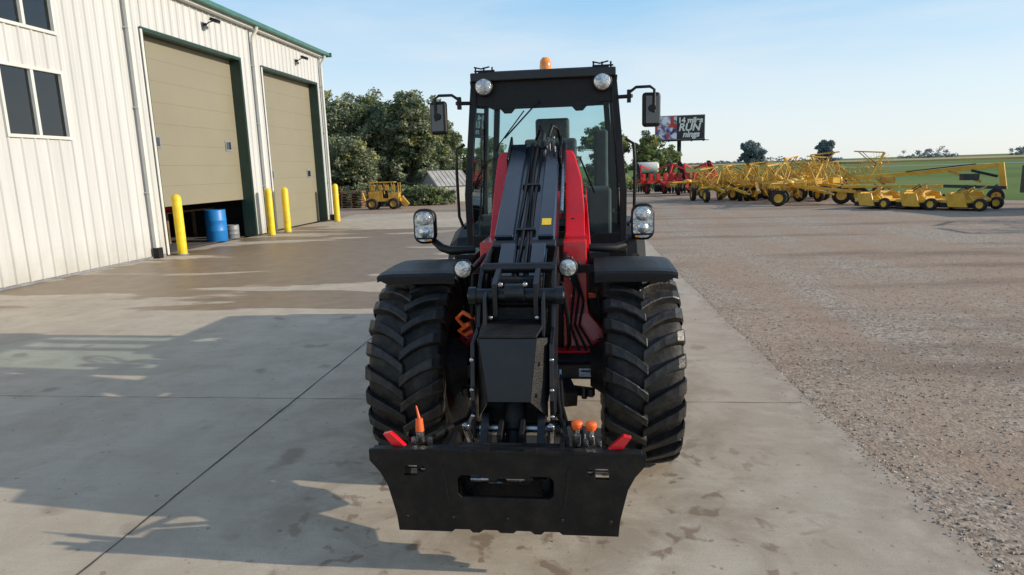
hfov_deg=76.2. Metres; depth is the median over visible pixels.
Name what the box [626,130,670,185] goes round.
ash tree
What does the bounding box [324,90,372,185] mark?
cottonwood tree
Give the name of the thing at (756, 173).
hay rake
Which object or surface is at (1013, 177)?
ground
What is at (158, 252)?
downspouts
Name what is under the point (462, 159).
ash tree
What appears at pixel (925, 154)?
distant tree line
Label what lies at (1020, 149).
distant tree line
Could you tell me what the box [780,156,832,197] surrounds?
hay rake
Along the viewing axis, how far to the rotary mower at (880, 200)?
24.89 m
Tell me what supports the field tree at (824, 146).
on the ground
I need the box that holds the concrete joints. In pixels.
[25,225,796,574]
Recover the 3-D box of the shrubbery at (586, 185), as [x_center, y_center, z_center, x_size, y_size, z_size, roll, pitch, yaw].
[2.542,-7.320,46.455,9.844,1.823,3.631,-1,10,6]
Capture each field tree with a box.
[737,140,767,164]
[814,139,836,161]
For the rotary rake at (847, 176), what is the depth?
32.07 m
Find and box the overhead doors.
[143,35,319,228]
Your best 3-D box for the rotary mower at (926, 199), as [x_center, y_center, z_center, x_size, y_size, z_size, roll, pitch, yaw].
[15.255,-3.342,24.115,1.800,0.861,1.603,-8,12,-29]
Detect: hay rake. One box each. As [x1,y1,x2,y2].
[691,165,756,202]
[719,164,778,199]
[744,160,815,197]
[762,162,833,201]
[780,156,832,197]
[801,151,891,194]
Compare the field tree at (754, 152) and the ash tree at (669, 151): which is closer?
the ash tree at (669, 151)
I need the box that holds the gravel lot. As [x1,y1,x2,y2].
[8,189,1023,574]
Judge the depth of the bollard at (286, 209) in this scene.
22.20 m
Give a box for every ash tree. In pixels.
[451,129,466,174]
[464,136,506,184]
[577,121,632,184]
[577,155,581,167]
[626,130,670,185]
[657,144,682,179]
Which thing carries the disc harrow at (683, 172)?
on the gravel lot
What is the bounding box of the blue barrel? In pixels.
[204,209,228,241]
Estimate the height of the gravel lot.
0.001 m
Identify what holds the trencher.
on the gravel lot
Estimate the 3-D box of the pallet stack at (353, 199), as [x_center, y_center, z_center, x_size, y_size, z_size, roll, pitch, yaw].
[-9.081,-5.062,37.438,1.259,0.950,1.030,-2,10,1]
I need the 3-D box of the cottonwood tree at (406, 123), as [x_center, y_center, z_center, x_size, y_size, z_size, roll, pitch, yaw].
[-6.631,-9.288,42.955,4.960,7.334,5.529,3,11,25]
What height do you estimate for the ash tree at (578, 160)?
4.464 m
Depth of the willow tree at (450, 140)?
45.07 m
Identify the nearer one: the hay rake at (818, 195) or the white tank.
the hay rake at (818, 195)
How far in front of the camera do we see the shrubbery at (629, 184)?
48.36 m
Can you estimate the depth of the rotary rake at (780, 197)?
27.67 m
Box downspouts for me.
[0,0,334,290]
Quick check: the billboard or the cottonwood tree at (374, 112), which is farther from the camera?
the billboard
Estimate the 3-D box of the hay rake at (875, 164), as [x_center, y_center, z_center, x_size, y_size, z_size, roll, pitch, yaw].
[15.838,-5.461,31.700,3.577,2.276,3.346,-8,12,-31]
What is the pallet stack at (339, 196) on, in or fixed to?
on the gravel lot
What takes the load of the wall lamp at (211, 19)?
attached to the front wall
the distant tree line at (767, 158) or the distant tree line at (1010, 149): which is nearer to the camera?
the distant tree line at (1010, 149)
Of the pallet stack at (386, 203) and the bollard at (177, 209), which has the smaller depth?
the bollard at (177, 209)
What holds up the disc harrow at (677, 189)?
on the gravel lot
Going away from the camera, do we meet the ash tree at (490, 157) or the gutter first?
the gutter
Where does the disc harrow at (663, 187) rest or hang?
on the gravel lot
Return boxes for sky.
[210,0,1023,166]
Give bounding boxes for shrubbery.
[338,182,383,204]
[396,183,456,205]
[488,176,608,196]
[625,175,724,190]
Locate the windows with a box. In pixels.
[0,0,72,139]
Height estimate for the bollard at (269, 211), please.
1.530 m
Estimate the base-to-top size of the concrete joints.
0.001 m
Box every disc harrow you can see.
[636,162,677,193]
[666,161,710,194]
[677,160,717,192]
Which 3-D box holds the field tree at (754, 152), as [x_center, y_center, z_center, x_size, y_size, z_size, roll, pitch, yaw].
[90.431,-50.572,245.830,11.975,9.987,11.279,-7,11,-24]
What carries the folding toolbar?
on the gravel lot
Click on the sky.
(891, 77)
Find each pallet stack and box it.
[332,188,342,207]
[340,190,365,207]
[366,191,390,205]
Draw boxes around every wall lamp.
[203,17,220,29]
[295,55,307,63]
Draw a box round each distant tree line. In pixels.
[580,156,842,167]
[897,146,958,158]
[1009,146,1023,154]
[1013,147,1023,154]
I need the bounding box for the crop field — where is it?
[626,155,1023,167]
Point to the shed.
(446, 179)
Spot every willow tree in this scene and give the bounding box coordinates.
[328,126,388,204]
[431,120,462,169]
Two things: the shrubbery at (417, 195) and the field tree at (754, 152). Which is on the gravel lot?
the shrubbery at (417, 195)
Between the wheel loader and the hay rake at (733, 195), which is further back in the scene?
the hay rake at (733, 195)
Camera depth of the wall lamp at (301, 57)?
24.04 m
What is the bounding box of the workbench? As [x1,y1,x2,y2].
[165,206,213,243]
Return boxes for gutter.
[179,0,331,58]
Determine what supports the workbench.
on the shell
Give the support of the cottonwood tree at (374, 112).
on the ground
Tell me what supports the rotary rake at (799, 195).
on the gravel lot
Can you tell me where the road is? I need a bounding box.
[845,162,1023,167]
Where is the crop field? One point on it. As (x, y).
(947, 159)
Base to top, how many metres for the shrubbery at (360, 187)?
1.545 m
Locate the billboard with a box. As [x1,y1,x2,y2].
[655,114,708,169]
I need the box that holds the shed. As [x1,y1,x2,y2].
[419,170,465,201]
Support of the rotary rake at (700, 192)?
on the gravel lot
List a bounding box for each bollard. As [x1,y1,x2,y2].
[171,194,188,254]
[264,188,276,235]
[281,187,292,232]
[332,184,340,221]
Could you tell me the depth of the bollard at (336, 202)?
26.42 m
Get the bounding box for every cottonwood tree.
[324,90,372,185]
[344,87,416,189]
[373,89,443,189]
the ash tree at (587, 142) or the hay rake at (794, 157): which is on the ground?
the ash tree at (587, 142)
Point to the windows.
(33, 101)
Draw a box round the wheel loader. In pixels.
[365,57,686,536]
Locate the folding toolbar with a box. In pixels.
[832,162,1006,203]
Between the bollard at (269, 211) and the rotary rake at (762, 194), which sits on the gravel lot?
the rotary rake at (762, 194)
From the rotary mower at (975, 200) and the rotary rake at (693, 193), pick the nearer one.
the rotary mower at (975, 200)
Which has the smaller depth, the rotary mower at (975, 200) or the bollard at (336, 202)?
the rotary mower at (975, 200)
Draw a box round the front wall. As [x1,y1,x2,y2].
[0,0,330,287]
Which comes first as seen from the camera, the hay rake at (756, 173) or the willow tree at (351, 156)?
the hay rake at (756, 173)
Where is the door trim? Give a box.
[139,26,327,254]
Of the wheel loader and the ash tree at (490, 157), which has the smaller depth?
the wheel loader
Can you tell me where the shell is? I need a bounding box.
[168,200,330,251]
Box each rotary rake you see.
[667,165,740,200]
[687,165,748,198]
[718,163,794,200]
[740,164,794,199]
[763,163,855,205]
[787,161,854,201]
[790,161,858,196]
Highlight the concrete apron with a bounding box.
[0,211,998,574]
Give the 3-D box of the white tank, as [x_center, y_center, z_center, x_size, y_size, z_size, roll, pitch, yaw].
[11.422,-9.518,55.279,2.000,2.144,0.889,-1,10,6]
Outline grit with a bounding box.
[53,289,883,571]
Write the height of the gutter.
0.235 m
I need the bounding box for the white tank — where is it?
[636,162,658,185]
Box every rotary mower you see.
[854,185,909,209]
[895,185,945,209]
[901,183,944,196]
[938,185,1003,210]
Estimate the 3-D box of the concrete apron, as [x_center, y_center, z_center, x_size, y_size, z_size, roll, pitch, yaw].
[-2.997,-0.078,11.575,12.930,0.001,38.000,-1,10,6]
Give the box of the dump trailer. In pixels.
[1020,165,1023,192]
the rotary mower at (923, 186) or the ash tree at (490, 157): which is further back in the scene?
the ash tree at (490, 157)
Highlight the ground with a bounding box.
[389,153,1023,199]
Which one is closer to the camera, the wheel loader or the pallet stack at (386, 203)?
the wheel loader
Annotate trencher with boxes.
[361,181,409,209]
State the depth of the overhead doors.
19.29 m
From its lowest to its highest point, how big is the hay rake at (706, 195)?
1.757 m
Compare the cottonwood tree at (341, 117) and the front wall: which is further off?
the cottonwood tree at (341, 117)
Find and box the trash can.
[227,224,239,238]
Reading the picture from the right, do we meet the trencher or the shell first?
the trencher

